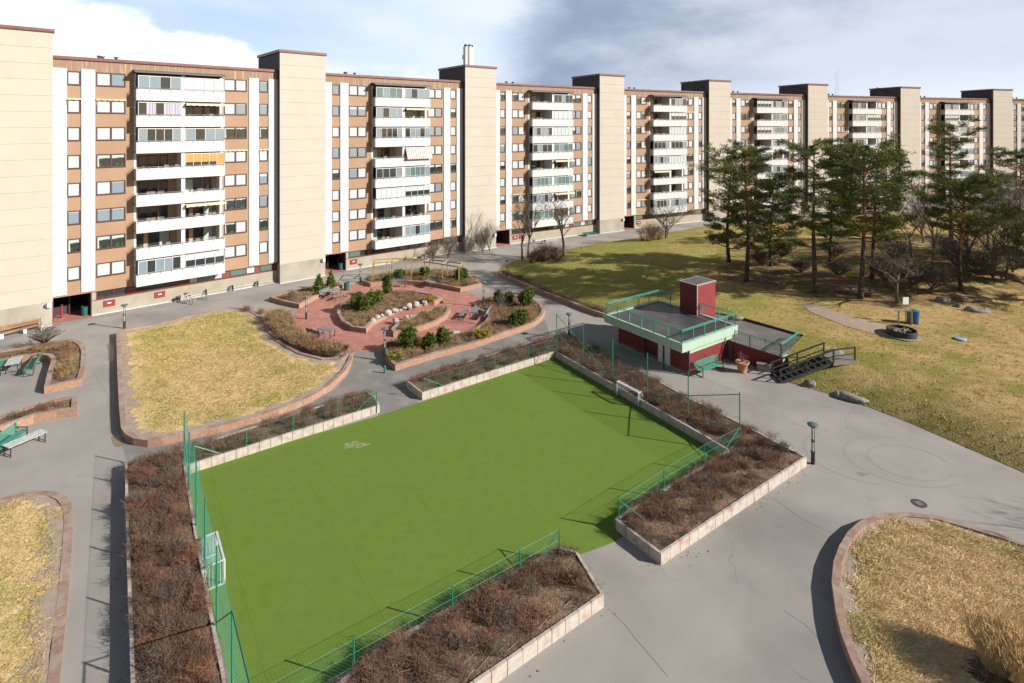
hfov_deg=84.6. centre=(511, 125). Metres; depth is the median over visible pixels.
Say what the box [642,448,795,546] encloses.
shrub bed
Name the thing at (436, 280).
bench
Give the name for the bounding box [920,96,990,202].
apartment block
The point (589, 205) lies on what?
window
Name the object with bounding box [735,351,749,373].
plant pot
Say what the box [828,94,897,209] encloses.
apartment block
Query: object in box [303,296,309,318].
path lamp
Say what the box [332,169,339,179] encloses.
window
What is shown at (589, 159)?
window
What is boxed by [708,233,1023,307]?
leaf litter ground
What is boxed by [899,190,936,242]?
bare tree
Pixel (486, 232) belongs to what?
bare tree
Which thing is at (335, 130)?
window
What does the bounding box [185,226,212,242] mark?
balcony door
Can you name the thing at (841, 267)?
bush
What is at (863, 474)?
asphalt stain
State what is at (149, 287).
basement window
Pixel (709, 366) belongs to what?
bench
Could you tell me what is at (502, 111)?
window
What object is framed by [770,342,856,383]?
timber stairs
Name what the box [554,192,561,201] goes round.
balcony door
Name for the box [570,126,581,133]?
window
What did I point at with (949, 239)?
bare tree
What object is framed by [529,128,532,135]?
balcony door
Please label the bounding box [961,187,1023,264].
bare tree
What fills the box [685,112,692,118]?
window
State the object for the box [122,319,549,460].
dark path
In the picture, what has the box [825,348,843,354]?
boulder
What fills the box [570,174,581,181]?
window
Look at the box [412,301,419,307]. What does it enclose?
boulder
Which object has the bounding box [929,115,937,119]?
window
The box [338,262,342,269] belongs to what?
waste bin
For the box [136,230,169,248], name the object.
balcony door
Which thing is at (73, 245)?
window
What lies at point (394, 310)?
boulder
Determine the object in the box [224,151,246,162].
window
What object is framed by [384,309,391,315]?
boulder
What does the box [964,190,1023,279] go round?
bare tree
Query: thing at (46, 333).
bush
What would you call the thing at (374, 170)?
balcony door
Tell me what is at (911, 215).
bare tree
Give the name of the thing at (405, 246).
basement window
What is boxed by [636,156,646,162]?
window
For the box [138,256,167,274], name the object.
balcony door
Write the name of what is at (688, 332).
pavilion
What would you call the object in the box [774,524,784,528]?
asphalt stain
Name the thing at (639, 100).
window
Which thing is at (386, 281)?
evergreen shrub
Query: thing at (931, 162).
window
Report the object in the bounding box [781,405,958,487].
tyre marks
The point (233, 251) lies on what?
window
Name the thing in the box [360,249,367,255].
basement window
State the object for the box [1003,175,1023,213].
bare tree
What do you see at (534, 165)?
balcony door
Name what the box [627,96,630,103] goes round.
window
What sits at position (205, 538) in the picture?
pitch fence
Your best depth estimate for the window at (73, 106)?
53.78 m
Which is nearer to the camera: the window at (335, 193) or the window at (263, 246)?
the window at (263, 246)
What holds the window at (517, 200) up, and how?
in the apartment block at (546, 138)
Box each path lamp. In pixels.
[120,304,127,328]
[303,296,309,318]
[358,263,362,282]
[381,327,388,355]
[481,281,485,302]
[566,312,571,334]
[807,422,818,464]
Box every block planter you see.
[124,450,226,682]
[186,391,379,472]
[339,547,603,682]
[405,333,806,564]
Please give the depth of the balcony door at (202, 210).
62.16 m
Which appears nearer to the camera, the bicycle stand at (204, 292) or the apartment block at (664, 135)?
the bicycle stand at (204, 292)
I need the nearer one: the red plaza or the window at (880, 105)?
the red plaza
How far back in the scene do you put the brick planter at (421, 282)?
64.64 m
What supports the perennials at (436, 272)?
in the brick planter at (421, 282)
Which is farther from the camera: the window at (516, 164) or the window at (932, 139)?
the window at (932, 139)
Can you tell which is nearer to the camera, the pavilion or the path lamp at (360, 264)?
the pavilion
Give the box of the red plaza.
[292,284,486,353]
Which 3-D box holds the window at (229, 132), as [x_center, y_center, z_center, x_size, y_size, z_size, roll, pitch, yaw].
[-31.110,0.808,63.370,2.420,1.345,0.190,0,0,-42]
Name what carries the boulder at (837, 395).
on the asphalt yard at (734, 597)
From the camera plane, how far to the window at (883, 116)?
127.75 m
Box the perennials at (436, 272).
[364,267,477,286]
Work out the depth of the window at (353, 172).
72.85 m
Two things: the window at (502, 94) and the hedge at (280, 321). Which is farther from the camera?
the window at (502, 94)
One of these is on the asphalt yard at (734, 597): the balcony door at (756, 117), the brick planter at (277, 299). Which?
the brick planter at (277, 299)
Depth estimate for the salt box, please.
42.41 m
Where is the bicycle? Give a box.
[184,292,192,304]
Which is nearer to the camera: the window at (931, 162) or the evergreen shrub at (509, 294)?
the evergreen shrub at (509, 294)
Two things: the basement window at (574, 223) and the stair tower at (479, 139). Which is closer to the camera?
the stair tower at (479, 139)
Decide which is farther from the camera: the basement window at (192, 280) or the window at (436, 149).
the window at (436, 149)
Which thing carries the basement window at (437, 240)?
in the apartment block at (394, 167)
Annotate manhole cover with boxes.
[911,499,927,507]
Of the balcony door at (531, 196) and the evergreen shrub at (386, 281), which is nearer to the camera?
the evergreen shrub at (386, 281)
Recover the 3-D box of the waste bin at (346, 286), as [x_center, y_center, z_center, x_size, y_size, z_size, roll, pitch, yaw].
[-18.605,18.070,63.319,0.660,0.860,0.660,0,0,0]
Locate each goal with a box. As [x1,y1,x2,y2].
[197,531,224,589]
[616,380,643,406]
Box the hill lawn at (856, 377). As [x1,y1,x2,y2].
[498,205,1023,472]
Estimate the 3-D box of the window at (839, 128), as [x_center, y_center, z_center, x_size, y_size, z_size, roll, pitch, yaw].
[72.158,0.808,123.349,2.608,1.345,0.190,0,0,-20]
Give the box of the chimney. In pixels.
[462,44,473,64]
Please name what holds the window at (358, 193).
in the apartment block at (394, 167)
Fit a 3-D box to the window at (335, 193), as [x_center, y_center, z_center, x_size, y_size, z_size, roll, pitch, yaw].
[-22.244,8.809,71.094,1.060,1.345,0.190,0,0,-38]
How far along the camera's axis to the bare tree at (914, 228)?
64.21 m
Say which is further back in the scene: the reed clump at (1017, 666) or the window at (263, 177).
the window at (263, 177)
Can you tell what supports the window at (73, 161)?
in the apartment block at (165, 182)
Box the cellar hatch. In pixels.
[583,231,598,235]
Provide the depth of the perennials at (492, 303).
50.86 m
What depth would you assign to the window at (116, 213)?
55.66 m
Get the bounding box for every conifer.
[311,273,325,290]
[325,268,336,286]
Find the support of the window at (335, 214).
in the apartment block at (394, 167)
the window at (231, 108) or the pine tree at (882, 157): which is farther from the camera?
the window at (231, 108)
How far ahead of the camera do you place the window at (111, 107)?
55.69 m
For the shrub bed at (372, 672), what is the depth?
20.14 m
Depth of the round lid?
44.21 m
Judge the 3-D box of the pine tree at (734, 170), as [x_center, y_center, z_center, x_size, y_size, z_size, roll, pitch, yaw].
[25.333,9.248,60.736,9.686,15.629,10.012,0,0,0]
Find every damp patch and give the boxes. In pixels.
[107,343,113,360]
[112,435,125,446]
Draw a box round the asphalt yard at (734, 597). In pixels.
[0,201,1023,682]
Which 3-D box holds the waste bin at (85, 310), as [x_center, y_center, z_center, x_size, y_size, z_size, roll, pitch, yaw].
[-41.637,18.056,54.885,0.660,0.860,0.660,0,0,0]
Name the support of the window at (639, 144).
in the apartment block at (664, 135)
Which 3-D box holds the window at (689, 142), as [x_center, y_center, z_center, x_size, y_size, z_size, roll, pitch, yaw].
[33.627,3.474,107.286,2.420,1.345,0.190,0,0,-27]
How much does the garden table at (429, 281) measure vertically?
0.735 m
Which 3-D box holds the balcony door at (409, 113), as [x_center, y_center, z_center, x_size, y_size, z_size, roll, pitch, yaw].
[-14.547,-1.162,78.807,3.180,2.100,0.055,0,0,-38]
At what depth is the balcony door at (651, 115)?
105.01 m
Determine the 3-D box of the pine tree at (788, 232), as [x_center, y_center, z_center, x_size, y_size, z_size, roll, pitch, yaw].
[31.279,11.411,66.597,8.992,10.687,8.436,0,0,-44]
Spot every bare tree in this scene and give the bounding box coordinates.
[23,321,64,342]
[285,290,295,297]
[424,238,441,261]
[440,235,457,257]
[472,230,492,252]
[477,218,502,250]
[496,295,513,319]
[507,186,547,255]
[508,205,541,259]
[538,192,577,255]
[650,199,693,238]
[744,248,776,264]
[773,238,800,256]
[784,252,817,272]
[808,214,840,236]
[817,239,852,256]
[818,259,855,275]
[854,248,928,302]
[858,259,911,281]
[867,230,921,258]
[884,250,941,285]
[893,205,931,226]
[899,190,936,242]
[900,177,958,247]
[900,206,929,256]
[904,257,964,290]
[912,210,976,267]
[924,232,978,253]
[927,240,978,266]
[935,182,1015,243]
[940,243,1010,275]
[945,210,999,258]
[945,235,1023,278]
[955,165,1023,246]
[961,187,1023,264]
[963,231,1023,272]
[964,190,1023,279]
[971,166,1023,248]
[978,163,1023,243]
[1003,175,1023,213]
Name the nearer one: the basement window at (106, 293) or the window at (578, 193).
the basement window at (106, 293)
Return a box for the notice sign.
[903,297,908,321]
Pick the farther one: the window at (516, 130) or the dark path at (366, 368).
the window at (516, 130)
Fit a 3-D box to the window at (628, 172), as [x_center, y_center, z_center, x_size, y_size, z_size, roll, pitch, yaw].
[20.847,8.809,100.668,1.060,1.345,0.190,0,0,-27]
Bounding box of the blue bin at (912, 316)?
[906,309,919,324]
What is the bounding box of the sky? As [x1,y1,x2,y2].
[0,0,1023,98]
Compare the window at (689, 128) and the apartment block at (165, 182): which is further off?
the window at (689, 128)
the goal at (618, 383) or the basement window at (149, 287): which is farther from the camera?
the basement window at (149, 287)
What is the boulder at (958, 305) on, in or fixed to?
on the hill lawn at (856, 377)
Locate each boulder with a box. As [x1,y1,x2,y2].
[368,318,375,324]
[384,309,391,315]
[391,308,398,312]
[405,303,411,309]
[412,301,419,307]
[736,315,743,320]
[805,380,815,386]
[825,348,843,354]
[833,391,841,398]
[839,391,868,403]
[934,297,950,303]
[955,303,963,307]
[963,306,990,312]
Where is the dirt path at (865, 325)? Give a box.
[803,304,890,337]
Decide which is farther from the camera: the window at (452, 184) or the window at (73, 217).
the window at (452, 184)
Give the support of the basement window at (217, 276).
in the apartment block at (165, 182)
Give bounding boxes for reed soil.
[960,655,1013,682]
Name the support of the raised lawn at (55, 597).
on the asphalt yard at (734, 597)
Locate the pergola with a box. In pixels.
[372,258,462,281]
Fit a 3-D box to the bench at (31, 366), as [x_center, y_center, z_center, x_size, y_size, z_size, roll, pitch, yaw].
[-36.249,18.017,42.594,0.733,0.971,2.700,0,0,-30]
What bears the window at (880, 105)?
in the apartment block at (866, 120)
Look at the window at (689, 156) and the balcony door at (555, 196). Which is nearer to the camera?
the balcony door at (555, 196)
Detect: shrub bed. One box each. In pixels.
[0,339,81,378]
[5,398,67,418]
[118,440,233,682]
[185,388,377,462]
[326,538,610,682]
[407,329,762,475]
[622,430,791,534]
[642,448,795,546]
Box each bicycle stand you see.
[174,294,202,301]
[202,289,223,294]
[227,284,252,291]
[254,281,272,286]
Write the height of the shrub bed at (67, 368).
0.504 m
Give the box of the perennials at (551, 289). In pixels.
[503,269,605,310]
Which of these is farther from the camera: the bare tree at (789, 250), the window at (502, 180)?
the window at (502, 180)
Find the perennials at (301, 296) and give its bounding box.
[279,282,339,302]
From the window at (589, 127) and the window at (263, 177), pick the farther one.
the window at (589, 127)
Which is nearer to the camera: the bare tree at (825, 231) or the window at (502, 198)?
the bare tree at (825, 231)
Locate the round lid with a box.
[953,336,966,340]
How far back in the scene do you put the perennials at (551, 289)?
61.17 m
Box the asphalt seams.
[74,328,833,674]
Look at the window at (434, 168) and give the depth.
79.96 m
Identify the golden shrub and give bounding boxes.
[385,350,403,359]
[422,296,436,301]
[472,327,491,337]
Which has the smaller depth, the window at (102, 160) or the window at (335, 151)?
the window at (102, 160)
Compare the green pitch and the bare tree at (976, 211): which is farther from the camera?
the bare tree at (976, 211)
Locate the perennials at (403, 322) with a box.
[398,305,444,328]
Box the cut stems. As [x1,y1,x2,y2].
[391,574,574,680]
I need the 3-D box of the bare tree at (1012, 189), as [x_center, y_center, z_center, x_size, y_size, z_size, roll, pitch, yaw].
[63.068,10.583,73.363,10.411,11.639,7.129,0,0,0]
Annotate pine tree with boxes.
[687,142,759,261]
[698,139,796,281]
[733,177,816,266]
[769,137,866,293]
[789,132,943,298]
[801,159,860,261]
[825,147,921,278]
[907,168,1023,291]
[917,113,989,239]
[974,145,1023,209]
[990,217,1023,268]
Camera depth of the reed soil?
18.64 m
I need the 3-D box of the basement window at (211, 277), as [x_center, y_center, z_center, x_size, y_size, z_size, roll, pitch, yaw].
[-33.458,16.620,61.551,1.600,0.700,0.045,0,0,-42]
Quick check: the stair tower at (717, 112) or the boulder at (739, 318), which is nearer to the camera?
the boulder at (739, 318)
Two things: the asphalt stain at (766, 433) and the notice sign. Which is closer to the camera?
the asphalt stain at (766, 433)
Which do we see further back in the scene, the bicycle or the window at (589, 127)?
the window at (589, 127)
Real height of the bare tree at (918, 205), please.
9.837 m
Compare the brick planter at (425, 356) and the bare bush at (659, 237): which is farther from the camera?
the bare bush at (659, 237)
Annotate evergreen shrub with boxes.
[349,289,384,311]
[382,273,393,293]
[392,269,406,277]
[396,323,419,349]
[419,266,430,276]
[421,332,435,348]
[435,325,450,344]
[452,267,468,279]
[493,289,503,301]
[504,290,514,302]
[506,308,527,325]
[517,286,534,305]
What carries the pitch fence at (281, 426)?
on the block planter at (214, 459)
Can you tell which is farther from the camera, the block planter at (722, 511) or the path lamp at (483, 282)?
the path lamp at (483, 282)
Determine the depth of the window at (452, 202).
81.82 m
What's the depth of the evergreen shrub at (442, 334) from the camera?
46.42 m
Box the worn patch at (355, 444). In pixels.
[343,441,369,448]
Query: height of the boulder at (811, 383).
0.436 m
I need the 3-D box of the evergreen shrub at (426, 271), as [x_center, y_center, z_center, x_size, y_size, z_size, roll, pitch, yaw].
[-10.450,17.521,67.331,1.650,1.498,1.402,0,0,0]
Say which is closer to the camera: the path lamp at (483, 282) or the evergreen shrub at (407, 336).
the evergreen shrub at (407, 336)
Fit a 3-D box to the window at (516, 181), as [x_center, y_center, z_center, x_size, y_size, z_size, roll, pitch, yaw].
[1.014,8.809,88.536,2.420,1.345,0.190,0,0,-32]
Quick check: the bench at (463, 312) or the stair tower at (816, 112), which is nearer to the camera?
the bench at (463, 312)
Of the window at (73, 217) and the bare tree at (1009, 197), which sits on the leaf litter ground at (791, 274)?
the bare tree at (1009, 197)
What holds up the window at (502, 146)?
in the apartment block at (546, 138)
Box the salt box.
[756,361,770,371]
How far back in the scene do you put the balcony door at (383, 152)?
76.30 m
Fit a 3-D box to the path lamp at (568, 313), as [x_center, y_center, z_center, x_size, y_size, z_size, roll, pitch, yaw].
[4.962,17.400,48.920,0.600,2.200,0.600,0,0,0]
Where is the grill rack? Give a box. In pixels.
[895,310,911,324]
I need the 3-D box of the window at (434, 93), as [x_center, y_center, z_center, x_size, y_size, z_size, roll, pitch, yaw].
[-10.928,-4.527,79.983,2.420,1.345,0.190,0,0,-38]
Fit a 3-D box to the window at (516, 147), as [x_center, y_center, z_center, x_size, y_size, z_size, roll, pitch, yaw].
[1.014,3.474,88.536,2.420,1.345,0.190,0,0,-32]
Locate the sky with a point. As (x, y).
(944, 48)
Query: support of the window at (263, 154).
in the apartment block at (165, 182)
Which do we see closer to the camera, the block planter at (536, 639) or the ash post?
the block planter at (536, 639)
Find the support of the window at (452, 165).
in the apartment block at (394, 167)
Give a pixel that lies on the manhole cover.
(919, 503)
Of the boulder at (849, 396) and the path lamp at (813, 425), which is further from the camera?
the boulder at (849, 396)
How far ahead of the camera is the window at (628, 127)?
100.71 m
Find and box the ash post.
[60,304,62,317]
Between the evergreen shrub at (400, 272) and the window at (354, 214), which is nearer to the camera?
the evergreen shrub at (400, 272)
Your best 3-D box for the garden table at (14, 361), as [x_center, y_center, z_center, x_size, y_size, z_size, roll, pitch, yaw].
[-37.708,18.151,42.609,0.823,0.698,1.530,0,0,-32]
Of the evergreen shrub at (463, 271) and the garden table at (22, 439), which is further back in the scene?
the evergreen shrub at (463, 271)
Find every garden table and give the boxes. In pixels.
[1,429,47,457]
[4,356,22,373]
[317,326,335,336]
[327,288,341,298]
[423,279,435,287]
[470,307,479,319]
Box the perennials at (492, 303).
[386,295,541,360]
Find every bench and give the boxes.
[0,318,43,338]
[0,355,10,375]
[0,422,28,449]
[23,350,42,376]
[305,328,324,340]
[319,286,333,298]
[333,292,347,301]
[391,278,406,286]
[429,276,442,282]
[458,309,467,319]
[480,306,490,320]
[694,354,723,376]
[760,274,785,285]
[828,283,874,296]
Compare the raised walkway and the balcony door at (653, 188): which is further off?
the balcony door at (653, 188)
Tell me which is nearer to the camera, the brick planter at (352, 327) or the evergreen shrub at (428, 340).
the evergreen shrub at (428, 340)
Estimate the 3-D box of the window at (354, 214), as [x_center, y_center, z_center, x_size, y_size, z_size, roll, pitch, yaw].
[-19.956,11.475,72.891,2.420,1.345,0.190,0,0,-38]
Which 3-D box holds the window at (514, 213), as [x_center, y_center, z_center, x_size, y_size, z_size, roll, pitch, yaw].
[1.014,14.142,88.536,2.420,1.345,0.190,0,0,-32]
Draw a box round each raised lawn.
[0,490,72,682]
[116,307,353,446]
[832,512,1023,682]
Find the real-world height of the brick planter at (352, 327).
0.500 m
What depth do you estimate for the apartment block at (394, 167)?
75.34 m
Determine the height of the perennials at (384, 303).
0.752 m
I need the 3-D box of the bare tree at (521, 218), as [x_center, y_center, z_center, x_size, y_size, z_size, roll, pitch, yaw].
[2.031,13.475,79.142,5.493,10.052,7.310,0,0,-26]
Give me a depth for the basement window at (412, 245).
78.13 m
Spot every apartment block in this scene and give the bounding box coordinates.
[52,55,277,323]
[325,72,462,274]
[496,81,596,246]
[624,87,706,229]
[730,91,805,215]
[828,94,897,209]
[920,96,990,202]
[1013,97,1023,200]
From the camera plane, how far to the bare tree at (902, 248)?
63.42 m
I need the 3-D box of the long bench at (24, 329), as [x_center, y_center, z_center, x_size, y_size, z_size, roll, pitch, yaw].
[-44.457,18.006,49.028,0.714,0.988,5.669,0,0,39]
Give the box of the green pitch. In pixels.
[190,358,718,682]
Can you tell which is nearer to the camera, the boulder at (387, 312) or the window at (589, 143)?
the boulder at (387, 312)
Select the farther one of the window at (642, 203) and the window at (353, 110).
the window at (642, 203)
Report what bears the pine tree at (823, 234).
on the leaf litter ground at (791, 274)
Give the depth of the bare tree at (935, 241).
59.39 m
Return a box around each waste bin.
[81,305,88,315]
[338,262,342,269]
[344,282,349,290]
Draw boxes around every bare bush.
[240,305,253,310]
[255,308,266,314]
[524,239,568,263]
[529,247,545,260]
[634,223,662,240]
[643,219,671,239]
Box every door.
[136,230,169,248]
[138,155,167,168]
[138,180,167,194]
[138,205,167,221]
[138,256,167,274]
[185,105,210,115]
[185,177,210,191]
[185,201,212,217]
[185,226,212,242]
[373,148,389,158]
[373,168,387,178]
[373,187,390,199]
[373,207,390,219]
[373,227,389,240]
[405,110,417,117]
[405,205,416,216]
[529,112,539,118]
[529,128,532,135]
[529,161,539,169]
[529,194,536,203]
[531,95,540,101]
[554,161,560,168]
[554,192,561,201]
[650,99,657,104]
[650,114,657,119]
[650,128,658,134]
[650,171,657,178]
[650,185,658,192]
[658,344,662,361]
[665,346,669,364]
[754,115,759,120]
[754,141,759,146]
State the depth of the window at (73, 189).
53.78 m
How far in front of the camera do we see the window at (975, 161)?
135.89 m
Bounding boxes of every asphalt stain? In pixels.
[386,386,406,391]
[407,395,417,398]
[763,431,779,436]
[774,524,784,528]
[856,472,868,475]
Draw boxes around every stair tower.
[0,24,54,334]
[257,49,326,283]
[438,64,496,251]
[571,73,624,233]
[680,79,731,220]
[778,83,828,211]
[869,86,920,206]
[960,89,1012,201]
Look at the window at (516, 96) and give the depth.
88.49 m
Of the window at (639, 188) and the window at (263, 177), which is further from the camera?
the window at (639, 188)
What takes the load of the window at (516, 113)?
in the apartment block at (546, 138)
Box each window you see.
[67,71,80,84]
[67,99,80,112]
[67,127,80,140]
[67,155,80,168]
[67,182,80,196]
[67,210,80,225]
[67,238,80,253]
[67,266,80,281]
[96,72,125,86]
[96,100,125,113]
[96,127,125,140]
[96,153,125,167]
[96,180,125,194]
[96,207,125,222]
[96,233,125,249]
[96,260,125,277]
[97,289,113,298]
[114,287,125,295]
[137,284,153,291]
[154,282,170,288]
[171,280,180,285]
[189,277,197,282]
[198,275,213,281]
[214,274,221,278]
[224,79,246,91]
[224,103,246,114]
[224,127,246,138]
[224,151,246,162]
[224,174,246,186]
[224,197,246,210]
[224,220,246,234]
[224,244,246,258]
[230,268,245,276]
[246,267,254,273]
[259,81,268,92]
[259,104,267,114]
[259,127,267,137]
[259,150,267,160]
[259,172,268,184]
[259,195,268,207]
[259,218,268,230]
[259,241,268,253]
[260,264,272,271]
[332,84,339,94]
[332,105,339,115]
[332,127,339,136]
[332,148,339,158]
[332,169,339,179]
[332,190,339,200]
[332,211,339,221]
[332,232,339,242]
[349,85,366,95]
[349,106,366,115]
[349,127,366,136]
[349,147,366,157]
[349,167,366,178]
[349,188,366,199]
[349,208,366,219]
[349,229,366,240]
[349,251,359,256]
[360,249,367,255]
[372,249,380,253]
[381,248,389,252]
[400,245,408,249]
[409,243,418,247]
[428,108,441,116]
[428,126,442,135]
[428,145,441,154]
[428,164,441,173]
[428,182,442,192]
[428,201,441,211]
[428,239,438,244]
[430,89,442,98]
[430,220,441,230]
[450,90,455,98]
[450,108,455,116]
[450,126,456,135]
[450,145,455,153]
[450,163,455,172]
[450,181,456,190]
[450,200,456,208]
[450,218,455,227]
[500,92,505,100]
[500,109,505,117]
[500,126,505,134]
[500,144,505,151]
[500,161,505,169]
[500,178,505,186]
[500,195,505,203]
[500,212,505,221]
[512,92,524,100]
[512,109,524,117]
[512,126,524,134]
[512,143,524,151]
[512,160,524,168]
[512,177,524,185]
[512,194,524,202]
[512,211,524,219]
[570,94,581,102]
[570,110,581,118]
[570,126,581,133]
[570,158,581,165]
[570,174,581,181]
[570,189,581,197]
[570,205,581,213]
[573,142,581,149]
[573,221,580,225]
[588,95,591,102]
[588,111,591,118]
[588,126,591,133]
[588,142,591,149]
[588,157,591,164]
[588,173,591,180]
[588,189,591,196]
[588,204,591,211]
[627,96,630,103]
[627,111,630,118]
[627,126,630,133]
[627,141,630,148]
[627,156,630,163]
[627,171,630,178]
[627,186,630,193]
[636,97,646,103]
[636,111,646,118]
[636,126,646,133]
[636,141,646,148]
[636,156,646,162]
[636,170,646,177]
[636,185,646,192]
[636,200,646,207]
[684,98,692,104]
[684,126,692,132]
[684,168,692,175]
[684,182,692,189]
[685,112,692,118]
[685,196,692,202]
[686,140,692,146]
[687,154,692,160]
[741,100,749,105]
[741,113,749,119]
[741,126,749,132]
[741,139,749,145]
[784,113,792,119]
[784,126,792,132]
[787,101,792,106]
[837,102,845,107]
[837,114,845,119]
[837,126,845,131]
[878,103,885,108]
[878,114,885,119]
[878,126,885,131]
[929,103,937,108]
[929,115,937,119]
[929,137,937,141]
[929,160,937,165]
[970,104,978,109]
[970,137,978,142]
[970,159,978,164]
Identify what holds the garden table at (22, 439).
on the asphalt yard at (734, 597)
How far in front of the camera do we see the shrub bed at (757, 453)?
28.21 m
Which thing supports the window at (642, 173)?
in the apartment block at (664, 135)
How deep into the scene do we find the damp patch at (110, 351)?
45.87 m
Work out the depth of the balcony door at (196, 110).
61.96 m
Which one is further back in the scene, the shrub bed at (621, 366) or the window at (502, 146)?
the window at (502, 146)
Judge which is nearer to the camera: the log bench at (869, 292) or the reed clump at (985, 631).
the reed clump at (985, 631)
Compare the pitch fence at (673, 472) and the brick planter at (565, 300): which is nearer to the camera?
the pitch fence at (673, 472)
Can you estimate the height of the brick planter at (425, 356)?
0.470 m
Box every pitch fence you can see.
[184,412,249,682]
[194,391,376,461]
[275,528,559,682]
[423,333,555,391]
[556,314,739,441]
[618,427,739,518]
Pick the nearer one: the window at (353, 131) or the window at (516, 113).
the window at (353, 131)
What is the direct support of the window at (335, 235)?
in the apartment block at (394, 167)
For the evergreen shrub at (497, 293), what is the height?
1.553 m
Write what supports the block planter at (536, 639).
on the asphalt yard at (734, 597)
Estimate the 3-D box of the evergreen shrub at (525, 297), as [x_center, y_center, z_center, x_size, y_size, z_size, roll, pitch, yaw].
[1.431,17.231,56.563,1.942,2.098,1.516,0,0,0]
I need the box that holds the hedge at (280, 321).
[260,306,352,354]
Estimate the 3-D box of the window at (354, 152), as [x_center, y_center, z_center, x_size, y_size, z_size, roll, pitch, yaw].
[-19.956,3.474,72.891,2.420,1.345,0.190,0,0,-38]
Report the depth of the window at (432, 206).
79.96 m
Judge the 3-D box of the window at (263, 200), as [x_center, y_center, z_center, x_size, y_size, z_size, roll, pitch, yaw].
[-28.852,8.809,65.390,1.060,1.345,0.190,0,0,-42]
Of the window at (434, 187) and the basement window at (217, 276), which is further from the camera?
the window at (434, 187)
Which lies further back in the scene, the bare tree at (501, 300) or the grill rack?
the bare tree at (501, 300)
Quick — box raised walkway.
[715,313,802,370]
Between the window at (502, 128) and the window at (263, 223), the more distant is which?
the window at (502, 128)
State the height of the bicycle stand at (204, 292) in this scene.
0.620 m
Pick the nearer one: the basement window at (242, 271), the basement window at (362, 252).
the basement window at (242, 271)
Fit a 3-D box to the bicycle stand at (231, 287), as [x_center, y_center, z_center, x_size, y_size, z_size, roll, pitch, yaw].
[-30.671,18.190,63.671,2.803,0.620,0.425,0,0,-44]
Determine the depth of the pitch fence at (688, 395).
37.05 m
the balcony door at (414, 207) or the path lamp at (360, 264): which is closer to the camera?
the path lamp at (360, 264)
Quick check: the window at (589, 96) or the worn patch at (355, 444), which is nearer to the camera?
the worn patch at (355, 444)
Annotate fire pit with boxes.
[883,324,921,341]
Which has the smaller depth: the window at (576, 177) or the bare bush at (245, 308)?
the bare bush at (245, 308)
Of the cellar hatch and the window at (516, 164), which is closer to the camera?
the window at (516, 164)
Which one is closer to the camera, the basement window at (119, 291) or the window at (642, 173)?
the basement window at (119, 291)
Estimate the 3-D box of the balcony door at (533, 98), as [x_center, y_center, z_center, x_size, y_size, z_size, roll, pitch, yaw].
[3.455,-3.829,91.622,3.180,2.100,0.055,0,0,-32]
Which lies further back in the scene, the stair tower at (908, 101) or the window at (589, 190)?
the stair tower at (908, 101)
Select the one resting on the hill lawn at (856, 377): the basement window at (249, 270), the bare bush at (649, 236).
the bare bush at (649, 236)
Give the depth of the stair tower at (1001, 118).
137.14 m
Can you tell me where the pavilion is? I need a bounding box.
[604,276,737,374]
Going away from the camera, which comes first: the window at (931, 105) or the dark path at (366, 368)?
the dark path at (366, 368)
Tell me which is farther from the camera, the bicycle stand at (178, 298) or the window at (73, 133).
the bicycle stand at (178, 298)
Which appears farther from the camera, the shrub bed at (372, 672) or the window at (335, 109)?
the window at (335, 109)
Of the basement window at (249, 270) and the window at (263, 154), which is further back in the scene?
the window at (263, 154)
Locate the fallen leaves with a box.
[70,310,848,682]
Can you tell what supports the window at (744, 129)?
in the apartment block at (759, 120)
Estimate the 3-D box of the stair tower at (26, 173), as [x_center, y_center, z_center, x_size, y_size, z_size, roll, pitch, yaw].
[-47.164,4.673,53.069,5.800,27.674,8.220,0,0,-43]
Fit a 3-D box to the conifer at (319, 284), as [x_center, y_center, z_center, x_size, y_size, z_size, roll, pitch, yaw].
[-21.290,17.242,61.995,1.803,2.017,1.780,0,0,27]
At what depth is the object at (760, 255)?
66.63 m
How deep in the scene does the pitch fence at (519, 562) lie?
20.26 m
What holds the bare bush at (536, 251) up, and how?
on the hill lawn at (856, 377)
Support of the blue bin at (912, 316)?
on the hill lawn at (856, 377)
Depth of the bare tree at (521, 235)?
75.80 m
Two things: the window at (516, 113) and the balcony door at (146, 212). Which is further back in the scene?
the window at (516, 113)
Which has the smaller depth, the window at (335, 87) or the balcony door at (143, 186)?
the balcony door at (143, 186)
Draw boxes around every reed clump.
[951,592,1023,679]
[992,626,1023,682]
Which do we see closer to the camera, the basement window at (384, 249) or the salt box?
the salt box
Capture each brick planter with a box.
[0,339,85,393]
[0,396,77,434]
[269,281,342,308]
[337,289,441,332]
[362,269,481,291]
[383,294,544,370]
[391,304,450,336]
[498,270,605,317]
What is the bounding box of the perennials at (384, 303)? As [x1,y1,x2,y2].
[341,289,434,325]
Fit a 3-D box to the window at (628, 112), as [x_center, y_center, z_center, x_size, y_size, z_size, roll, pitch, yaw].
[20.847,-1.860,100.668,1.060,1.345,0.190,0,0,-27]

